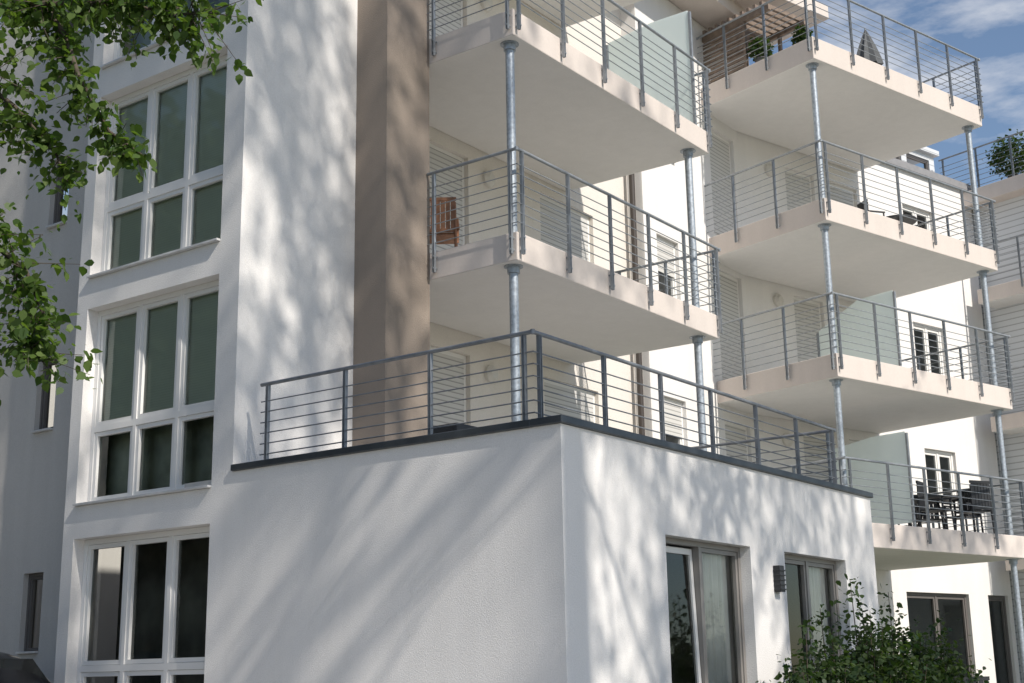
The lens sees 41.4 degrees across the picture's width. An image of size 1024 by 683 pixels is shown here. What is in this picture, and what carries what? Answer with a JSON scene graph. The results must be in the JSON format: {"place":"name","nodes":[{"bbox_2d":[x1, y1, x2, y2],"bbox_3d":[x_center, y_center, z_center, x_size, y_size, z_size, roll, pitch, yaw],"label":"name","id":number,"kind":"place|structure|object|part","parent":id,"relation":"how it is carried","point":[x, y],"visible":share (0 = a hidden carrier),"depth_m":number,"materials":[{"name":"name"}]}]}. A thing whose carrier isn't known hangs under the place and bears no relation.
{"place":"outdoors","nodes":[
{"label":"outdoors","id":0,"kind":"place"},
{"bbox_2d":[0,652,51,682],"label":"parked car","id":1,"kind":"object","parent":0,"point":[14,669],"visible":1,"depth_m":13.87,"materials":[{"name":"black paint"}]},
{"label":"rear window","id":2,"kind":"part","parent":1,"relation":"part of","materials":[{"name":"glass"}]},
{"bbox_2d":[0,0,263,405],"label":"street tree","id":3,"kind":"object","parent":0,"point":[33,349],"visible":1,"depth_m":6.96,"materials":[{"name":"green plant"}]},
{"bbox_2d":[0,0,1023,215],"label":"sky","id":4,"kind":"structure","parent":0,"point":[991,31],"materials":[{"name":"blue"}]},
{"bbox_2d":[696,0,1023,682],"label":"apartment building","id":5,"kind":"structure","parent":0,"point":[867,340],"depth_m":25.53,"materials":[{"name":"white paint"}]},
{"bbox_2d":[747,36,774,62],"bbox_3d":[4.586,-5.331,24.983,0.560,0.693,0.545,-11,-17,35],"label":"potted plant","id":6,"kind":"object","parent":5,"relation":"on","point":[759,51],"visible":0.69,"depth_m":24.91,"materials":[{"name":"green plant"}]},
{"bbox_2d":[785,169,812,209],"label":"window","id":7,"kind":"structure","parent":5,"relation":"in","point":[807,200],"depth_m":27.60,"materials":[{"name":"white"}]},
{"bbox_2d":[791,24,812,44],"bbox_3d":[5.238,-5.450,24.522,0.466,0.680,0.445,-11,-17,35],"label":"potted plant","id":8,"kind":"object","parent":5,"relation":"on","point":[800,38],"visible":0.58,"depth_m":24.45,"materials":[{"name":"green plant"}]},
{"bbox_2d":[794,297,821,361],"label":"window","id":9,"kind":"structure","parent":5,"relation":"in","point":[808,305],"depth_m":26.88,"materials":[{"name":"white glass"}]},
{"bbox_2d":[803,435,830,481],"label":"window","id":10,"kind":"structure","parent":5,"relation":"in","point":[809,440],"depth_m":26.26,"materials":[{"name":"white"}]},
{"bbox_2d":[829,183,854,206],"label":"window","id":11,"kind":"structure","parent":5,"relation":"in","point":[834,197],"depth_m":28.52,"materials":[{"name":"white"}]},
{"bbox_2d":[856,29,883,64],"bbox_3d":[6.851,-5.427,26.066,0.546,1.328,0.546,-3,-14,6],"label":"parasol","id":12,"kind":"object","parent":5,"relation":"on","point":[870,57],"visible":0.41,"depth_m":25.97,"materials":[{"name":"fabric"}]},
{"bbox_2d":[886,214,916,224],"bbox_3d":[7.316,-2.037,25.687,0.758,0.528,0.758,-11,-17,35],"label":"garden table","id":13,"kind":"object","parent":5,"relation":"on","point":[907,220],"visible":0.23,"depth_m":25.53,"materials":[{"name":"black plastic"}]},
{"bbox_2d":[902,205,930,229],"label":"window","id":14,"kind":"structure","parent":5,"relation":"in","point":[927,226],"depth_m":30.23,"materials":[{"name":"white plastic"}]},
{"bbox_2d":[906,154,928,169],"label":"window","id":15,"kind":"structure","parent":5,"relation":"in","point":[908,156],"depth_m":32.06,"materials":[{"name":"grey"}]},
{"bbox_2d":[913,324,944,374],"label":"window","id":16,"kind":"structure","parent":5,"relation":"in","point":[917,327],"depth_m":29.46,"materials":[{"name":"white plastic"}]},
{"bbox_2d":[914,494,944,528],"bbox_3d":[7.967,3.377,25.864,0.520,0.971,0.530,-3,-14,7],"label":"garden chair","id":17,"kind":"object","parent":5,"relation":"on","point":[935,519],"visible":0.26,"depth_m":26.07,"materials":[{"name":"black plastic"}]},
{"bbox_2d":[916,480,955,529],"bbox_3d":[7.577,2.971,24.207,0.545,0.971,0.536,-11,-17,35],"label":"garden chair","id":18,"kind":"object","parent":5,"relation":"on","point":[921,496],"visible":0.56,"depth_m":24.20,"materials":[{"name":"black plastic"}]},
{"bbox_2d":[914,495,963,528],"bbox_3d":[7.782,3.261,24.874,1.097,0.738,1.097,-11,-17,35],"label":"garden table","id":19,"kind":"object","parent":5,"relation":"on","point":[939,506],"visible":0.2,"depth_m":24.77,"materials":[{"name":"black plastic"}]},
{"bbox_2d":[906,592,973,676],"bbox_3d":[8.681,6.312,27.522,2.144,2.344,0.080,10,-18,-37],"label":"window","id":20,"kind":"structure","parent":5,"relation":"in","point":[934,597],"depth_m":28.04,"materials":[{"name":"grey plastic"}]},
{"bbox_2d":[924,449,958,509],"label":"window","id":21,"kind":"structure","parent":5,"relation":"in","point":[936,454],"depth_m":28.78,"materials":[{"name":"white plastic"}]},
{"bbox_2d":[944,489,983,532],"bbox_3d":[8.450,3.243,25.358,0.530,0.971,0.520,9,-17,-36],"label":"garden chair","id":22,"kind":"object","parent":5,"relation":"on","point":[966,501],"visible":0.41,"depth_m":25.43,"materials":[{"name":"black plastic"}]},
{"bbox_2d":[952,480,994,533],"bbox_3d":[8.345,3.036,24.519,0.520,0.971,0.530,5,-15,-24],"label":"garden chair","id":23,"kind":"object","parent":5,"relation":"on","point":[980,495],"visible":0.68,"depth_m":24.36,"materials":[{"name":"black plastic"}]},
{"bbox_2d":[988,595,1013,682],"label":"window","id":24,"kind":"structure","parent":5,"relation":"in","point":[1001,599],"depth_m":29.04,"materials":[{"name":"grey"}]},
{"bbox_2d":[857,199,884,215],"bbox_3d":[6.716,-2.245,25.257,0.397,0.728,0.390,3,-15,-17],"label":"garden chair","id":25,"kind":"object","parent":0,"point":[860,205],"visible":0.15,"depth_m":25.15,"materials":[{"name":"black plastic"}]},
{"bbox_2d":[955,676,989,682],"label":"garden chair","id":26,"kind":"object","parent":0,"point":[984,678],"visible":0.26,"depth_m":17.89,"materials":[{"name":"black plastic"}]},
{"label":"ground","id":27,"kind":"structure","parent":0,"visible":0},
{"bbox_2d":[0,0,880,682],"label":"apartment building","id":28,"kind":"structure","parent":27,"relation":"on","point":[242,464],"depth_m":15.74,"materials":[{"name":"white paint"}]},
{"bbox_2d":[15,573,42,653],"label":"window","id":29,"kind":"structure","parent":28,"relation":"in","point":[32,584],"depth_m":16.63,"materials":[{"name":"grey plastic"}]},
{"bbox_2d":[31,359,57,433],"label":"window","id":30,"kind":"structure","parent":28,"relation":"in","point":[44,408],"depth_m":17.26,"materials":[{"name":"grey plastic"}]},
{"bbox_2d":[45,157,70,228],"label":"window","id":31,"kind":"structure","parent":28,"relation":"in","point":[58,196],"depth_m":17.91,"materials":[{"name":"grey"}]},
{"bbox_2d":[76,526,209,682],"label":"window","id":32,"kind":"structure","parent":28,"relation":"in","point":[161,624],"depth_m":15.29,"materials":[{"name":"white plastic"}]},
{"bbox_2d":[72,280,218,506],"bbox_3d":[-3.982,0.687,15.291,2.900,2.600,0.500,-11,-17,35],"label":"window","id":33,"kind":"structure","parent":28,"relation":"in","point":[153,411],"depth_m":15.46,"materials":[{"name":"white plastic"}]},
{"bbox_2d":[86,54,226,278],"bbox_3d":[-4.027,-1.952,15.948,2.900,2.600,0.500,-11,-17,35],"label":"window","id":34,"kind":"structure","parent":28,"relation":"in","point":[181,115],"depth_m":15.98,"materials":[{"name":"white plastic"}]},
{"bbox_2d":[99,0,228,68],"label":"window","id":35,"kind":"structure","parent":28,"relation":"in","point":[118,57],"depth_m":16.79,"materials":[{"name":"white"}]},
{"bbox_2d":[430,197,459,246],"bbox_3d":[-0.901,-1.353,17.189,0.458,0.855,0.466,-1,-14,0],"label":"garden chair","id":36,"kind":"object","parent":28,"relation":"on","point":[453,233],"visible":0.39,"depth_m":17.04,"materials":[{"name":"brown wood"}]},
{"bbox_2d":[429,0,462,38],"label":"window","id":37,"kind":"structure","parent":28,"relation":"in","point":[457,24],"depth_m":19.91,"materials":[{"name":"white"}]},
{"bbox_2d":[430,143,464,252],"bbox_3d":[-1.194,-1.699,18.816,0.086,2.274,1.644,-11,-17,35],"label":"window","id":38,"kind":"structure","parent":28,"relation":"in","point":[440,158],"depth_m":19.31,"materials":[{"name":"white"}]},
{"bbox_2d":[430,346,466,425],"bbox_3d":[-1.145,1.163,18.104,0.086,2.274,1.644,-11,-17,35],"label":"window","id":39,"kind":"structure","parent":28,"relation":"in","point":[445,358],"depth_m":18.57,"materials":[{"name":"white"}]},
{"bbox_2d":[433,423,474,433],"bbox_3d":[-0.541,1.204,14.569,0.400,0.545,0.650,-11,-17,35],"label":"planter box","id":40,"kind":"object","parent":28,"relation":"on","point":[450,428],"visible":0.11,"depth_m":14.35,"materials":[{"name":"black plastic"}]},
{"bbox_2d":[540,195,589,261],"bbox_3d":[0.812,-1.076,21.457,0.086,2.274,1.494,-11,-17,35],"label":"window","id":41,"kind":"structure","parent":28,"relation":"in","point":[547,239],"depth_m":21.57,"materials":[{"name":"white glass"}]},
{"bbox_2d":[544,379,594,422],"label":"window","id":42,"kind":"structure","parent":28,"relation":"in","point":[551,386],"depth_m":20.93,"materials":[{"name":"white"}]},
{"bbox_2d":[657,236,676,297],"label":"window","id":43,"kind":"structure","parent":28,"relation":"in","point":[664,247],"depth_m":23.65,"materials":[{"name":"white plastic"}]},
{"bbox_2d":[664,397,683,444],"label":"window","id":44,"kind":"structure","parent":28,"relation":"in","point":[668,408],"depth_m":22.93,"materials":[{"name":"white"}]},
{"bbox_2d":[665,537,746,682],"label":"window","id":45,"kind":"structure","parent":28,"relation":"in","point":[706,564],"depth_m":13.83,"materials":[{"name":"grey plastic"}]},
{"bbox_2d":[710,131,733,235],"bbox_3d":[3.949,-2.926,25.836,0.086,2.174,0.994,-11,-17,35],"label":"window","id":46,"kind":"structure","parent":28,"relation":"in","point":[720,159],"depth_m":25.86,"materials":[{"name":"white"}]},
{"bbox_2d":[719,271,741,379],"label":"window","id":47,"kind":"structure","parent":28,"relation":"in","point":[729,297],"depth_m":25.21,"materials":[{"name":"white glass"}]},
{"bbox_2d":[725,421,748,461],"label":"window","id":48,"kind":"structure","parent":28,"relation":"in","point":[730,426],"depth_m":24.67,"materials":[{"name":"white"}]},
{"bbox_2d":[784,554,842,680],"bbox_3d":[3.342,3.582,15.353,0.159,2.244,1.664,-11,-17,35],"label":"window","id":49,"kind":"structure","parent":28,"relation":"in","point":[811,570],"depth_m":15.87,"materials":[{"name":"grey plastic"}]},
{"bbox_2d":[756,625,836,682],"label":"shrub","id":50,"kind":"object","parent":27,"relation":"on","point":[786,673],"visible":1,"depth_m":12.65,"materials":[{"name":"green plant"}]},
{"bbox_2d":[782,600,892,682],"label":"shrub","id":51,"kind":"object","parent":27,"relation":"on","point":[853,674],"visible":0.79,"depth_m":13.29,"materials":[{"name":"green plant"}]},
{"bbox_2d":[808,573,938,682],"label":"shrub","id":52,"kind":"object","parent":27,"relation":"on","point":[873,657],"visible":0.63,"depth_m":13.93,"materials":[{"name":"green plant"}]},
{"bbox_2d":[844,583,951,682],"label":"shrub","id":53,"kind":"object","parent":27,"relation":"on","point":[924,664],"visible":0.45,"depth_m":14.51,"materials":[{"name":"green plant"}]},
{"bbox_2d":[911,610,991,682],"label":"shrub","id":54,"kind":"object","parent":27,"relation":"on","point":[953,670],"visible":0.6,"depth_m":15.17,"materials":[{"name":"green plant"}]},
{"bbox_2d":[903,130,1023,682],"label":"apartment building","id":55,"kind":"structure","parent":27,"relation":"on","point":[1005,283],"depth_m":30.33,"materials":[{"name":"white paint"}]},
{"bbox_2d":[982,128,1023,179],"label":"potted plant","id":56,"kind":"object","parent":55,"relation":"on","point":[1004,153],"visible":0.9,"depth_m":30.99,"materials":[{"name":"green plant"}]}
]}

